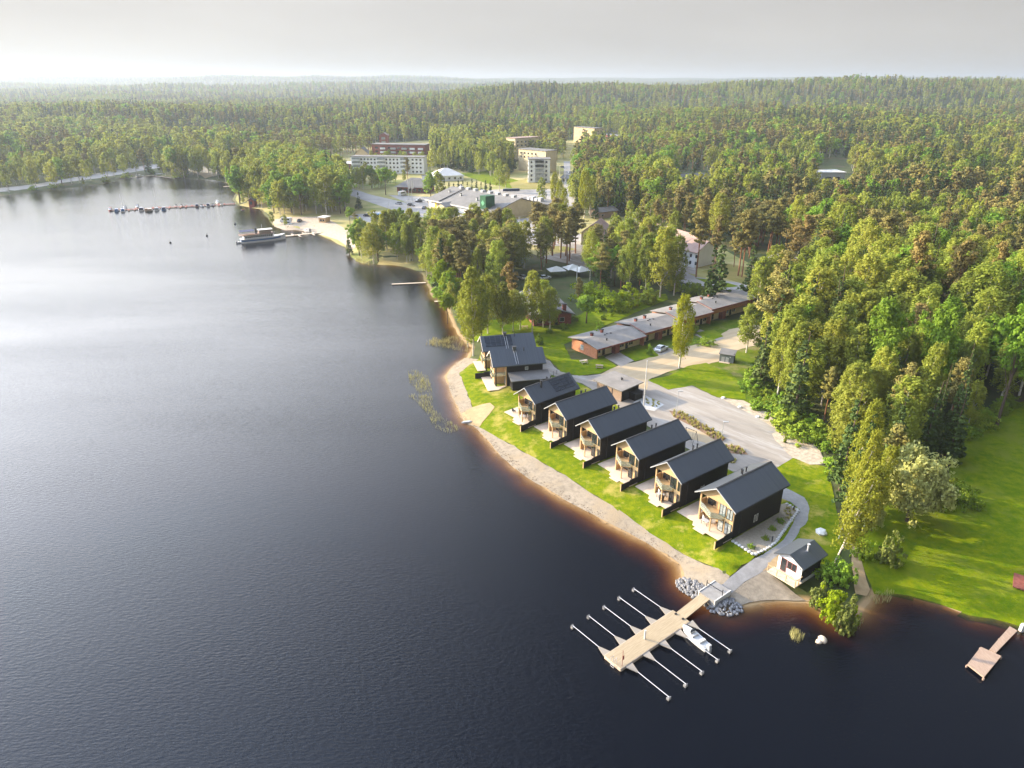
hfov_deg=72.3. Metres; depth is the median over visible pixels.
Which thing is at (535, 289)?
birch tree
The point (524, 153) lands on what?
apartment block
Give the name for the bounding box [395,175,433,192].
hipped building
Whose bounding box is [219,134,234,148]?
aspen tree
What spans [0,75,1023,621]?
terrain
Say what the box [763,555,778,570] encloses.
hut path
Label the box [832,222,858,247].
aspen tree
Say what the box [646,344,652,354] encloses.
shrub
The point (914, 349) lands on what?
birch tree
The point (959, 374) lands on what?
pine tree
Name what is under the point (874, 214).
pine tree
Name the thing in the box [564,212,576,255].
pine tree
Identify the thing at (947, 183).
pine tree
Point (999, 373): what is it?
birch tree
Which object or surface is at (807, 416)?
shrub
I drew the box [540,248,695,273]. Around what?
house yard
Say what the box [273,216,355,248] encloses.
beach
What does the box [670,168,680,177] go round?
birch tree
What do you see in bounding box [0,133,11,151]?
aspen tree
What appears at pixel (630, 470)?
window
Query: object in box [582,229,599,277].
birch tree
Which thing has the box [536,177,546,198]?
birch tree
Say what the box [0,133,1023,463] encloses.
forest
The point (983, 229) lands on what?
pine tree
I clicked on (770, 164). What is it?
birch tree
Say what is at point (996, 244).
birch tree
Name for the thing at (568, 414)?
lake house
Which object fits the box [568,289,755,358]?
terrace row
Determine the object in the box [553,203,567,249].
birch tree
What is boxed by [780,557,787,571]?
door
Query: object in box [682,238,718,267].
shop house
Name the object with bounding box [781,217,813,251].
pine tree
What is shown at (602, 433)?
lake house
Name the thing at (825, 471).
shrub
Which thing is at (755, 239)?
pine tree
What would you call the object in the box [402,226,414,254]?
birch tree
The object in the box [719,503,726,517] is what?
window
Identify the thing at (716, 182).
birch tree
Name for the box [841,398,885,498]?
birch tree
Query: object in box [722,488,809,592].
gravel path
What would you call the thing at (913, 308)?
birch tree
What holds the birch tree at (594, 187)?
on the terrain at (560, 281)
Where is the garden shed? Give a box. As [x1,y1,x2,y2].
[719,348,736,363]
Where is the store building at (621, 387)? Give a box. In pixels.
[592,371,643,401]
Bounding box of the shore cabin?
[1013,573,1023,590]
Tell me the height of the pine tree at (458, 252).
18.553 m
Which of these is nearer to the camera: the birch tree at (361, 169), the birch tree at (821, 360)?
the birch tree at (821, 360)
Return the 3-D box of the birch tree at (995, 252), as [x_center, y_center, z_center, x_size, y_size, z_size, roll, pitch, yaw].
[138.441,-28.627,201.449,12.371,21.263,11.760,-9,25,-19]
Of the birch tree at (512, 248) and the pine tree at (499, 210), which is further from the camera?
the pine tree at (499, 210)
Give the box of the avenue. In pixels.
[564,161,573,210]
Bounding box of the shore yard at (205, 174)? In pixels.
[188,165,219,177]
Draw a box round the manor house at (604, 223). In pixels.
[580,218,608,244]
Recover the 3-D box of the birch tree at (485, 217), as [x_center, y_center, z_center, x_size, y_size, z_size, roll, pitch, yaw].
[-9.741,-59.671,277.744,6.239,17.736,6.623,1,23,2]
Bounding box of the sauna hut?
[767,538,827,587]
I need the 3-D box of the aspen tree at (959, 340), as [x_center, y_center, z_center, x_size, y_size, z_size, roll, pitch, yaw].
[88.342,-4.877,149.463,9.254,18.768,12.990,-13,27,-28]
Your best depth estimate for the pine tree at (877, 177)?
359.53 m
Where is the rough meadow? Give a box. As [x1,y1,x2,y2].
[645,318,772,412]
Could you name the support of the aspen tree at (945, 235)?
on the terrain at (560, 281)
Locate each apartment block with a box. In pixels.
[350,155,426,173]
[371,143,429,164]
[506,136,538,159]
[518,147,556,171]
[527,157,550,182]
[574,126,602,141]
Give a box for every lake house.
[473,332,535,370]
[475,346,551,390]
[505,372,579,431]
[534,386,617,448]
[564,401,651,467]
[598,419,691,491]
[635,438,734,516]
[677,461,789,549]
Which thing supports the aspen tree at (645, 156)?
on the terrain at (560, 281)
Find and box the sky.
[0,0,1023,79]
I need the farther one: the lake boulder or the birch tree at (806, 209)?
the birch tree at (806, 209)
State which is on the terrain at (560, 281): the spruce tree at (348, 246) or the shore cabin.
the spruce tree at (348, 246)
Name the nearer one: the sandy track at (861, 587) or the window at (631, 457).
the sandy track at (861, 587)
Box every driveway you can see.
[605,352,633,366]
[653,347,672,354]
[694,329,722,340]
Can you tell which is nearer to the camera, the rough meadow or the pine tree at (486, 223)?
the rough meadow
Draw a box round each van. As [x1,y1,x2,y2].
[280,217,291,222]
[398,191,406,195]
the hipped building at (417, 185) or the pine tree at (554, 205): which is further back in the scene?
the hipped building at (417, 185)
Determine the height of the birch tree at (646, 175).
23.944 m
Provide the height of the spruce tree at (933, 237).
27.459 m
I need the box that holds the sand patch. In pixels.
[687,429,713,442]
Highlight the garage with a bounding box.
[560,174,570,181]
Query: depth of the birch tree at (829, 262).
171.45 m
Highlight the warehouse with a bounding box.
[817,169,846,182]
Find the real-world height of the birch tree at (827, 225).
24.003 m
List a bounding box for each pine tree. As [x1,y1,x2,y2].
[403,157,410,177]
[424,219,437,236]
[430,238,450,265]
[436,218,449,230]
[438,246,454,268]
[445,219,455,228]
[447,239,471,286]
[448,227,465,280]
[451,216,469,246]
[455,245,471,272]
[456,230,466,280]
[461,229,486,259]
[464,210,474,228]
[465,240,476,266]
[472,214,481,233]
[472,244,484,271]
[475,226,489,239]
[480,218,495,232]
[480,237,495,286]
[483,237,510,288]
[488,210,502,226]
[495,207,502,222]
[498,227,518,280]
[500,261,518,296]
[501,219,521,245]
[527,201,544,247]
[531,211,555,259]
[533,222,550,269]
[542,202,559,248]
[544,218,559,262]
[547,207,558,255]
[549,197,560,244]
[553,210,568,258]
[560,217,574,264]
[562,219,579,260]
[563,206,581,257]
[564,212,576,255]
[571,202,588,252]
[573,277,582,295]
[589,227,604,271]
[592,223,606,241]
[592,241,612,286]
[595,177,603,205]
[598,181,605,197]
[606,226,615,238]
[606,238,615,277]
[613,249,630,289]
[614,230,631,279]
[618,167,632,184]
[624,183,637,212]
[631,173,638,200]
[633,239,647,284]
[637,206,650,224]
[647,224,653,232]
[652,198,662,218]
[654,169,663,178]
[665,203,674,221]
[674,198,682,211]
[682,200,690,227]
[683,178,695,207]
[688,199,710,276]
[708,201,719,237]
[710,215,729,271]
[729,209,758,275]
[732,172,744,191]
[732,195,751,217]
[735,196,753,218]
[738,210,756,276]
[741,167,749,181]
[743,181,756,195]
[748,208,761,253]
[748,220,758,258]
[754,274,807,324]
[755,204,769,245]
[762,174,779,196]
[762,200,774,244]
[764,205,780,251]
[765,205,784,252]
[770,249,803,289]
[773,215,790,243]
[774,167,785,179]
[776,196,788,243]
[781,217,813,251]
[783,197,795,242]
[784,175,793,192]
[790,173,802,194]
[792,213,820,248]
[799,176,815,198]
[803,192,812,214]
[804,213,825,244]
[806,192,824,209]
[815,229,835,250]
[820,366,841,421]
[821,179,834,197]
[825,217,835,231]
[830,177,837,190]
[835,196,850,211]
[847,176,864,190]
[850,196,858,206]
[851,196,864,208]
[856,171,866,180]
[856,211,864,219]
[862,186,871,194]
[864,210,884,229]
[865,209,884,222]
[873,173,884,183]
[876,179,891,198]
[877,166,887,179]
[878,214,899,248]
[887,169,900,186]
[889,164,897,182]
[890,209,903,225]
[890,362,923,414]
[895,171,910,183]
[895,230,938,294]
[897,222,908,236]
[899,179,911,190]
[900,302,934,328]
[902,222,915,237]
[904,217,919,224]
[905,211,912,219]
[906,162,919,177]
[906,184,919,197]
[908,164,926,180]
[915,180,926,195]
[931,176,942,192]
[937,223,947,230]
[939,239,978,305]
[940,210,957,233]
[941,168,960,189]
[942,356,975,438]
[946,196,956,210]
[947,208,963,229]
[949,171,964,192]
[955,219,970,232]
[958,166,974,188]
[960,223,969,232]
[965,229,975,234]
[969,166,984,178]
[971,171,980,187]
[971,173,988,188]
[975,224,993,243]
[975,245,982,256]
[981,231,998,245]
[989,196,1004,209]
[990,240,1012,264]
[993,220,1012,239]
[1003,199,1013,211]
[1003,238,1016,248]
[1004,204,1017,224]
[1007,170,1023,190]
[1009,223,1023,250]
[1011,180,1022,200]
[1011,204,1023,224]
[1013,283,1023,294]
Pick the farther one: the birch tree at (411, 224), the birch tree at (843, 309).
the birch tree at (411, 224)
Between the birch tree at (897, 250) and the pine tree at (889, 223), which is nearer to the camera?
the birch tree at (897, 250)
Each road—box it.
[0,164,159,191]
[350,189,746,289]
[600,325,760,389]
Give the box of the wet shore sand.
[940,605,960,613]
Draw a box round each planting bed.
[670,411,725,440]
[727,445,747,454]
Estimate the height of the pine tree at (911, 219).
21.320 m
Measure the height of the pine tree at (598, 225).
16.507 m
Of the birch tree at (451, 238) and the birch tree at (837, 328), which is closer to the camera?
the birch tree at (837, 328)
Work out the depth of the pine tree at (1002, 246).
168.04 m
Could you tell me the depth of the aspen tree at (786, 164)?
416.13 m
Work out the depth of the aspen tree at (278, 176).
369.11 m
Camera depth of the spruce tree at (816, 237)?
224.69 m
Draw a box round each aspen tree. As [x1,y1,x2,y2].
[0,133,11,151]
[5,134,13,145]
[5,160,15,180]
[10,143,17,151]
[15,145,26,155]
[51,157,68,182]
[78,138,95,146]
[153,137,166,152]
[160,135,173,147]
[163,148,181,171]
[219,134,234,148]
[224,165,245,202]
[229,167,243,200]
[258,181,275,213]
[260,155,274,161]
[261,162,278,171]
[264,170,284,210]
[268,153,281,159]
[282,176,293,212]
[287,173,309,214]
[312,149,331,156]
[312,164,322,174]
[330,175,356,210]
[330,183,349,213]
[344,219,366,255]
[345,207,354,225]
[347,170,353,189]
[364,165,375,188]
[367,228,389,260]
[377,167,392,194]
[391,171,396,182]
[415,244,424,258]
[422,170,437,195]
[430,259,454,290]
[437,292,454,322]
[438,267,463,292]
[439,272,457,297]
[575,294,596,322]
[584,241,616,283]
[590,156,599,163]
[610,245,620,285]
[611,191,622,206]
[613,161,624,167]
[631,153,646,161]
[639,176,665,198]
[649,234,672,282]
[655,149,680,168]
[719,167,732,183]
[724,148,737,163]
[735,152,752,164]
[740,170,759,188]
[772,151,782,162]
[777,163,791,170]
[780,204,797,247]
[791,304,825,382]
[794,279,833,314]
[801,198,836,232]
[806,152,824,167]
[816,242,863,271]
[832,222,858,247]
[834,179,855,201]
[857,295,915,373]
[860,227,891,251]
[862,179,882,196]
[884,149,897,165]
[887,178,902,194]
[889,243,938,277]
[900,320,963,351]
[904,144,914,157]
[914,299,960,406]
[917,147,940,163]
[930,214,947,229]
[931,295,967,331]
[938,227,951,245]
[941,167,961,187]
[953,216,978,232]
[954,189,975,204]
[957,230,971,237]
[961,313,1016,383]
[971,258,1021,312]
[972,154,989,169]
[973,186,984,201]
[983,212,1004,231]
[992,303,1023,425]
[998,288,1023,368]
[1009,251,1021,257]
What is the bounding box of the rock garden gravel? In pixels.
[733,503,795,552]
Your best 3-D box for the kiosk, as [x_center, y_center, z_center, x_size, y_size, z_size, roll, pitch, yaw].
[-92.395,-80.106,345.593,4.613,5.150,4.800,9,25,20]
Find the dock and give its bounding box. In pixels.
[570,587,731,700]
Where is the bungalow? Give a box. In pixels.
[680,173,705,183]
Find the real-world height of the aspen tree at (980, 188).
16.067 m
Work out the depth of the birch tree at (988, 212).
280.10 m
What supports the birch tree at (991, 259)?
on the terrain at (560, 281)
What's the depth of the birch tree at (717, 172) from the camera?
370.90 m
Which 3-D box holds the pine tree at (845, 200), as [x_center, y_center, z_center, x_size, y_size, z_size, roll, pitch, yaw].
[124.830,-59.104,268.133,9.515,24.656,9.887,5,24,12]
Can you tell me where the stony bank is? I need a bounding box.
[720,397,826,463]
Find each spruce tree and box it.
[346,234,353,254]
[354,192,362,208]
[575,181,578,202]
[591,192,599,218]
[594,230,611,286]
[598,185,606,207]
[606,176,613,206]
[613,171,626,210]
[613,177,624,214]
[632,178,640,214]
[661,171,667,205]
[721,156,726,174]
[730,196,753,247]
[736,174,742,195]
[748,294,792,384]
[753,285,776,346]
[755,149,759,167]
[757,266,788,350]
[761,180,765,197]
[774,172,782,199]
[780,171,789,192]
[786,261,792,300]
[793,156,797,172]
[799,156,805,176]
[808,217,821,255]
[810,273,819,311]
[813,199,827,235]
[824,266,845,320]
[828,280,843,319]
[840,210,847,229]
[854,174,862,194]
[868,175,876,197]
[882,179,888,199]
[883,346,909,421]
[900,176,906,194]
[922,160,935,192]
[926,176,933,195]
[928,363,954,453]
[929,221,938,245]
[931,237,940,262]
[933,166,939,196]
[938,344,974,456]
[942,162,951,191]
[948,213,954,237]
[957,195,963,207]
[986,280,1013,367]
[1001,167,1011,195]
[1003,147,1009,168]
[1010,212,1015,238]
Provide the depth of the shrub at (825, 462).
125.68 m
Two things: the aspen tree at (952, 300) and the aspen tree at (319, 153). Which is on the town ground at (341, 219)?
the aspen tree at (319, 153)
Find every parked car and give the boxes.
[517,274,525,279]
[540,275,550,278]
[654,344,667,351]
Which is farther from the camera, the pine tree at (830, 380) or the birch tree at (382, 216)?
the birch tree at (382, 216)
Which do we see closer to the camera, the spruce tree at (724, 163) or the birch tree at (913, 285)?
the birch tree at (913, 285)
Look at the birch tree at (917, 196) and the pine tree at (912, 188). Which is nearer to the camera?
the birch tree at (917, 196)
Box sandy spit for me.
[462,403,494,426]
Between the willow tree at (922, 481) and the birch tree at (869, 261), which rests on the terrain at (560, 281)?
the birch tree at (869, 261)
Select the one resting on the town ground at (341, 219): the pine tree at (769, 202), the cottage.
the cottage
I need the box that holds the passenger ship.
[238,225,285,243]
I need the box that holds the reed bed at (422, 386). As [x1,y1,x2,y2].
[408,369,457,432]
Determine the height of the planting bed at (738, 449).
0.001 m
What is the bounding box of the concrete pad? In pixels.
[634,395,663,410]
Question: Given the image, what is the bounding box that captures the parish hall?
[432,168,462,180]
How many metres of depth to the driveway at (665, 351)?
179.27 m
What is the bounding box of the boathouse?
[247,197,256,207]
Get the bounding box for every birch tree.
[243,164,262,203]
[249,167,261,206]
[261,165,270,185]
[268,211,274,224]
[278,167,286,205]
[283,214,286,225]
[289,164,306,204]
[300,170,309,210]
[306,173,319,213]
[307,168,317,207]
[315,170,335,214]
[320,165,328,188]
[323,172,333,211]
[328,169,338,210]
[339,159,350,178]
[350,167,361,186]
[358,166,365,189]
[359,221,384,263]
[378,210,391,250]
[381,209,396,233]
[381,210,390,248]
[391,208,400,237]
[396,213,408,243]
[400,220,411,259]
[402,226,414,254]
[405,208,412,218]
[405,221,418,260]
[408,213,424,241]
[413,211,424,246]
[421,207,435,240]
[423,225,440,266]
[429,207,444,225]
[430,230,451,275]
[434,171,443,192]
[436,214,448,222]
[444,207,452,219]
[446,233,458,278]
[449,207,459,220]
[456,280,475,347]
[458,265,485,355]
[466,218,479,243]
[468,202,481,215]
[470,247,483,282]
[472,206,482,216]
[474,229,489,276]
[475,278,490,336]
[480,273,499,333]
[482,211,488,221]
[483,238,509,287]
[487,219,497,238]
[490,224,500,237]
[491,228,508,259]
[492,159,506,191]
[493,281,512,334]
[500,207,514,227]
[501,164,509,188]
[502,227,518,266]
[504,289,525,330]
[505,222,528,274]
[510,292,530,329]
[517,220,533,267]
[522,270,544,331]
[534,215,555,266]
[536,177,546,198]
[536,279,551,326]
[540,286,561,328]
[550,172,557,198]
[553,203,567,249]
[555,178,563,197]
[560,186,568,206]
[577,169,592,217]
[580,226,595,262]
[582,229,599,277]
[585,175,598,214]
[603,159,616,171]
[607,233,620,276]
[614,221,629,246]
[615,238,642,291]
[620,216,637,235]
[624,233,635,280]
[627,226,634,238]
[634,224,649,265]
[635,233,657,287]
[638,215,654,238]
[639,161,651,186]
[640,165,658,192]
[646,214,666,234]
[646,226,679,296]
[653,159,667,171]
[653,160,664,181]
[664,234,689,294]
[666,172,679,195]
[667,210,681,229]
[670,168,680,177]
[671,294,695,367]
[680,174,695,201]
[691,172,709,192]
[708,192,731,232]
[709,174,722,192]
[713,168,721,192]
[717,168,733,192]
[718,161,728,170]
[737,302,762,352]
[740,173,755,194]
[747,256,771,302]
[749,172,765,190]
[759,287,793,341]
[760,244,784,295]
[761,264,783,300]
[762,154,774,172]
[763,302,809,390]
[767,316,796,394]
[778,320,810,388]
[780,262,804,301]
[784,339,829,400]
[787,195,803,250]
[792,205,810,253]
[793,294,828,321]
[794,265,842,319]
[795,246,815,287]
[796,316,831,382]
[800,246,816,273]
[802,249,829,284]
[802,254,846,320]
[807,218,841,248]
[812,236,831,253]
[812,318,853,406]
[816,178,829,198]
[823,301,860,377]
[824,275,869,316]
[825,361,872,437]
[827,201,852,228]
[827,290,868,346]
[827,384,879,450]
[828,250,841,268]
[830,460,891,562]
[832,360,876,415]
[833,270,850,291]
[835,323,873,385]
[836,204,859,229]
[836,378,879,445]
[837,244,863,278]
[838,428,884,538]
[839,194,852,206]
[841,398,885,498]
[846,288,881,357]
[847,216,877,248]
[848,252,887,315]
[856,191,877,211]
[858,223,883,251]
[859,195,871,211]
[862,345,900,415]
[863,444,900,524]
[867,231,905,256]
[868,364,888,419]
[870,166,882,179]
[871,252,904,317]
[872,267,927,324]
[879,196,891,214]
[882,373,929,448]
[885,277,913,310]
[887,254,943,300]
[887,330,922,388]
[890,191,903,212]
[890,196,904,211]
[891,247,904,268]
[892,226,899,237]
[897,195,913,211]
[897,211,906,220]
[899,301,933,358]
[900,282,944,331]
[901,220,936,246]
[902,239,913,245]
[903,243,935,272]
[904,194,921,215]
[906,341,949,428]
[907,221,941,254]
[909,325,928,380]
[910,189,922,199]
[911,201,922,215]
[916,334,951,381]
[917,263,940,298]
[922,196,932,212]
[922,214,932,222]
[929,206,938,216]
[929,371,951,409]
[932,247,943,262]
[933,193,947,207]
[933,207,945,223]
[934,246,956,306]
[935,236,968,272]
[935,251,979,302]
[942,231,966,249]
[946,269,988,318]
[948,340,979,409]
[952,320,992,394]
[953,207,964,225]
[953,313,974,336]
[954,193,966,215]
[956,312,982,361]
[958,258,1018,320]
[961,198,974,218]
[963,379,987,422]
[966,233,989,257]
[967,202,980,221]
[967,249,984,267]
[968,199,985,225]
[969,286,1012,365]
[981,207,998,222]
[981,238,995,253]
[982,256,996,265]
[983,240,1013,256]
[983,247,1013,260]
[985,288,1021,375]
[986,234,1004,255]
[989,337,1022,398]
[993,207,1017,229]
[999,224,1014,242]
[1007,256,1023,283]
[1009,249,1023,287]
[1013,202,1023,241]
[1017,373,1023,395]
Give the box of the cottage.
[355,146,368,154]
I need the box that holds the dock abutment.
[698,580,730,606]
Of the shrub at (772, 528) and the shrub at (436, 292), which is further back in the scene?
the shrub at (436, 292)
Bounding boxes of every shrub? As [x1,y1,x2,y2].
[100,175,110,181]
[120,171,131,177]
[172,171,182,177]
[427,272,432,282]
[431,282,444,298]
[535,334,543,344]
[558,323,567,328]
[568,280,609,304]
[571,315,578,321]
[591,287,633,315]
[594,321,603,330]
[617,282,640,308]
[639,282,659,304]
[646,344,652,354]
[666,279,684,292]
[679,280,705,296]
[692,321,698,333]
[694,336,717,346]
[737,372,771,393]
[743,365,758,384]
[747,543,755,549]
[748,386,760,396]
[749,396,767,410]
[759,385,775,398]
[761,534,769,540]
[762,393,780,410]
[762,395,779,403]
[762,398,803,424]
[764,378,779,393]
[764,402,806,427]
[768,525,776,530]
[770,411,806,434]
[773,389,795,398]
[775,517,785,524]
[783,410,815,425]
[785,417,831,447]
[799,413,818,430]
[806,418,836,441]
[808,580,829,609]
[811,559,842,583]
[814,437,838,453]
[815,582,857,627]
[820,456,833,466]
[823,437,844,451]
[824,457,848,479]
[828,555,858,588]
[832,593,862,637]
[849,538,876,561]
[850,605,860,631]
[874,529,907,568]
[949,476,964,491]
[953,479,985,511]
[956,411,1001,432]
[961,421,973,440]
[966,425,984,438]
[971,404,1002,422]
[989,396,1013,410]
[989,401,1010,415]
[996,394,1023,408]
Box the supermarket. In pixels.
[425,184,551,217]
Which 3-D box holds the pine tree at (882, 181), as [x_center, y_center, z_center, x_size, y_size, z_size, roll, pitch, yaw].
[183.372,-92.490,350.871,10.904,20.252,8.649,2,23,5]
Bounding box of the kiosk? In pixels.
[317,215,330,222]
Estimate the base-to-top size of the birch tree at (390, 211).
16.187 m
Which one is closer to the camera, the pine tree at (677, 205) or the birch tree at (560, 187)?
the pine tree at (677, 205)
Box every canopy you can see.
[547,266,565,273]
[562,264,582,275]
[571,266,591,272]
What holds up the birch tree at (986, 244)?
on the terrain at (560, 281)
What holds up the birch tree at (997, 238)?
on the terrain at (560, 281)
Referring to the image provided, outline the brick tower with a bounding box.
[378,132,388,142]
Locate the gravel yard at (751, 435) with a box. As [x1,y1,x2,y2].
[543,360,819,471]
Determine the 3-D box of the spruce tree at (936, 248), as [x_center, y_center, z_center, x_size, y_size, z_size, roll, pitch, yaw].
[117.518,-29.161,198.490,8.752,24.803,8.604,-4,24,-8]
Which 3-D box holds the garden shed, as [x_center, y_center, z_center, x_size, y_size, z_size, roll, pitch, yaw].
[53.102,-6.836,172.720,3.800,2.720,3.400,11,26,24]
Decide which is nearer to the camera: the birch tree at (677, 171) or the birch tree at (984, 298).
the birch tree at (984, 298)
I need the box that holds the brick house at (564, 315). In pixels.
[514,289,574,325]
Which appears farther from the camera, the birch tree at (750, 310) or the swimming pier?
the birch tree at (750, 310)
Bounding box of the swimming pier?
[965,627,1016,680]
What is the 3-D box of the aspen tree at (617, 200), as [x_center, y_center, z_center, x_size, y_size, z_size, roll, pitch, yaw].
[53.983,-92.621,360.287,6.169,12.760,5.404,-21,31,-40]
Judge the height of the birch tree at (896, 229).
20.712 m
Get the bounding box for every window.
[528,400,532,409]
[528,412,531,420]
[559,415,563,425]
[559,428,562,437]
[591,447,594,456]
[592,433,596,444]
[628,468,632,478]
[629,453,634,465]
[663,472,667,479]
[668,491,673,502]
[670,476,676,489]
[708,497,713,505]
[717,520,723,531]
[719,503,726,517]
[723,522,731,533]
[726,508,733,520]
[787,561,796,572]
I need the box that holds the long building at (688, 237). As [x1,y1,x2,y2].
[656,226,707,247]
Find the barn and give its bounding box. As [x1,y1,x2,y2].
[589,206,618,218]
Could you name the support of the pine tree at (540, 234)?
on the terrain at (560, 281)
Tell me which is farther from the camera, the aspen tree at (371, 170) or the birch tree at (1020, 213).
the aspen tree at (371, 170)
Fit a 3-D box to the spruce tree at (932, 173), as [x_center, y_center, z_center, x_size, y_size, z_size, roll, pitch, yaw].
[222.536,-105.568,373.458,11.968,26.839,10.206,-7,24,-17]
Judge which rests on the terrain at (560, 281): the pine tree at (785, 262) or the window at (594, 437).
the pine tree at (785, 262)
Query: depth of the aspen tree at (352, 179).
408.76 m
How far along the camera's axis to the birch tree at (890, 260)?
175.47 m
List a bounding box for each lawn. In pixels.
[460,353,842,575]
[461,171,518,187]
[470,293,667,375]
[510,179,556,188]
[649,363,745,398]
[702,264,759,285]
[850,401,1023,627]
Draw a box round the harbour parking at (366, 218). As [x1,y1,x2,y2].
[350,214,377,221]
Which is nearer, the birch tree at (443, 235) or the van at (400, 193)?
the birch tree at (443, 235)
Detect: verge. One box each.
[620,345,657,360]
[696,278,736,286]
[696,329,722,338]
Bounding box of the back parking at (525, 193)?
[488,189,557,199]
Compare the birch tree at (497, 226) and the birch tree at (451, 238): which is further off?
the birch tree at (497, 226)
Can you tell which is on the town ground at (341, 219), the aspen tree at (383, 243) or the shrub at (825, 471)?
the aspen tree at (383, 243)
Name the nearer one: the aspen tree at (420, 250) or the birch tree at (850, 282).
the birch tree at (850, 282)
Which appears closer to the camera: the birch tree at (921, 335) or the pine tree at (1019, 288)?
the birch tree at (921, 335)
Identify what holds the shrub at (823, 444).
on the terrain at (560, 281)
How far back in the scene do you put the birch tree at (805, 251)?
196.23 m
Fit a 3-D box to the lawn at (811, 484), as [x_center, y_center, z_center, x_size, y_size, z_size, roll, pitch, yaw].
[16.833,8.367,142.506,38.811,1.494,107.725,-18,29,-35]
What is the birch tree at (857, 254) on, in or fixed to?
on the terrain at (560, 281)
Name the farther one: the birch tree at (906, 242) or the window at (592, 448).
the birch tree at (906, 242)
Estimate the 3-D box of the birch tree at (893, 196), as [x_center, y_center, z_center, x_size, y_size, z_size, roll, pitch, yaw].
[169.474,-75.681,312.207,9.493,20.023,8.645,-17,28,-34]
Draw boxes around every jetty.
[110,203,234,210]
[285,232,321,236]
[392,282,425,284]
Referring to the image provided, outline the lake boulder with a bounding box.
[818,635,826,643]
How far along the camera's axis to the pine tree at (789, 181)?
353.67 m
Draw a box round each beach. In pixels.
[273,216,355,248]
[447,358,729,589]
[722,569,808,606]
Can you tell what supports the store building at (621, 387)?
on the gravel yard at (751, 435)
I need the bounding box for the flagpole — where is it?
[643,361,647,405]
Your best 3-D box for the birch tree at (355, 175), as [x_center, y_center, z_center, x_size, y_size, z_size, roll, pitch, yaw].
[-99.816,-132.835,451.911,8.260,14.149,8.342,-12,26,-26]
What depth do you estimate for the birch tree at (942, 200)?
306.69 m
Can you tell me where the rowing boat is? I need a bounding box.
[1018,623,1023,631]
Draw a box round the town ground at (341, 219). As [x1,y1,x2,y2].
[235,140,753,281]
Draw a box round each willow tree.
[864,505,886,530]
[883,440,960,527]
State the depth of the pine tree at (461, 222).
251.81 m
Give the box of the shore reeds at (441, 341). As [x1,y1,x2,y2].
[354,256,468,350]
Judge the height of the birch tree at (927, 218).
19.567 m
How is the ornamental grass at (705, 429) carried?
on the planting bed at (684, 420)
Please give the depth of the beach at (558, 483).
119.96 m
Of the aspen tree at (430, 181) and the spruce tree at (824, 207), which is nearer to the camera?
the spruce tree at (824, 207)
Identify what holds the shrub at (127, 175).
on the terrain at (560, 281)
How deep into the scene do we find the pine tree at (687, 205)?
314.29 m
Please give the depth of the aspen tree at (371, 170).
449.15 m
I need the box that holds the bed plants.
[645,398,794,518]
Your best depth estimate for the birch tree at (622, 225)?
247.90 m
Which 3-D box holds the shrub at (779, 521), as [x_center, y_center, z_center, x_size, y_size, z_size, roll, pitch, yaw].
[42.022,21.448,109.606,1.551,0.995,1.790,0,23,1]
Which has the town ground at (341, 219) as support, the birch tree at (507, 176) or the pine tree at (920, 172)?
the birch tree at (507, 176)
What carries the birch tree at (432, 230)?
on the terrain at (560, 281)
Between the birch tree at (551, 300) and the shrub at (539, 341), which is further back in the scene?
the birch tree at (551, 300)
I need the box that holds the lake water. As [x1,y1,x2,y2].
[0,176,1023,767]
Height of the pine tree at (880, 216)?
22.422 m
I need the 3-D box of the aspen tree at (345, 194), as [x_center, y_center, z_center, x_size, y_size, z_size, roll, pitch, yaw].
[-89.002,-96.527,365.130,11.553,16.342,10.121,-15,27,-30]
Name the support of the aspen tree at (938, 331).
on the terrain at (560, 281)
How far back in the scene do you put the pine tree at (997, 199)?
299.51 m
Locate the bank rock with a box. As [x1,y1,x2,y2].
[816,527,826,535]
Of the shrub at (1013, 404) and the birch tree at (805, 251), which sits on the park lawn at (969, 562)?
the shrub at (1013, 404)
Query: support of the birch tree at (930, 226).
on the terrain at (560, 281)
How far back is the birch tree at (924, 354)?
143.15 m
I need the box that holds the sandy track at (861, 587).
[851,544,869,595]
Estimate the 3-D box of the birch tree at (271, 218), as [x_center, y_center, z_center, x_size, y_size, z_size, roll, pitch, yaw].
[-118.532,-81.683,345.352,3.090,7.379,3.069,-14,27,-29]
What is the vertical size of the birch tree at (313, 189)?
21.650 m
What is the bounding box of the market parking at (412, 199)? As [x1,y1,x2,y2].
[389,195,536,227]
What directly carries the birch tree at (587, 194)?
on the town ground at (341, 219)
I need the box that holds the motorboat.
[683,624,711,653]
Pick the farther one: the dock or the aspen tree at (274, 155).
the aspen tree at (274, 155)
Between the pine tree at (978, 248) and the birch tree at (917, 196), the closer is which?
the pine tree at (978, 248)
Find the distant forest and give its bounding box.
[0,74,1022,205]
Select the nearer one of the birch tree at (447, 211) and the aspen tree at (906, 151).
the birch tree at (447, 211)
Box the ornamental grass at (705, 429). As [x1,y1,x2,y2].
[673,409,744,453]
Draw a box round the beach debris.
[446,358,678,564]
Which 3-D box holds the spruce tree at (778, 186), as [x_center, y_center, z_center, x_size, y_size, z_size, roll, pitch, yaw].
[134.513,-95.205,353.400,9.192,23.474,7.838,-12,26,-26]
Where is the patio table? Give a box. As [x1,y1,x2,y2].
[701,518,709,525]

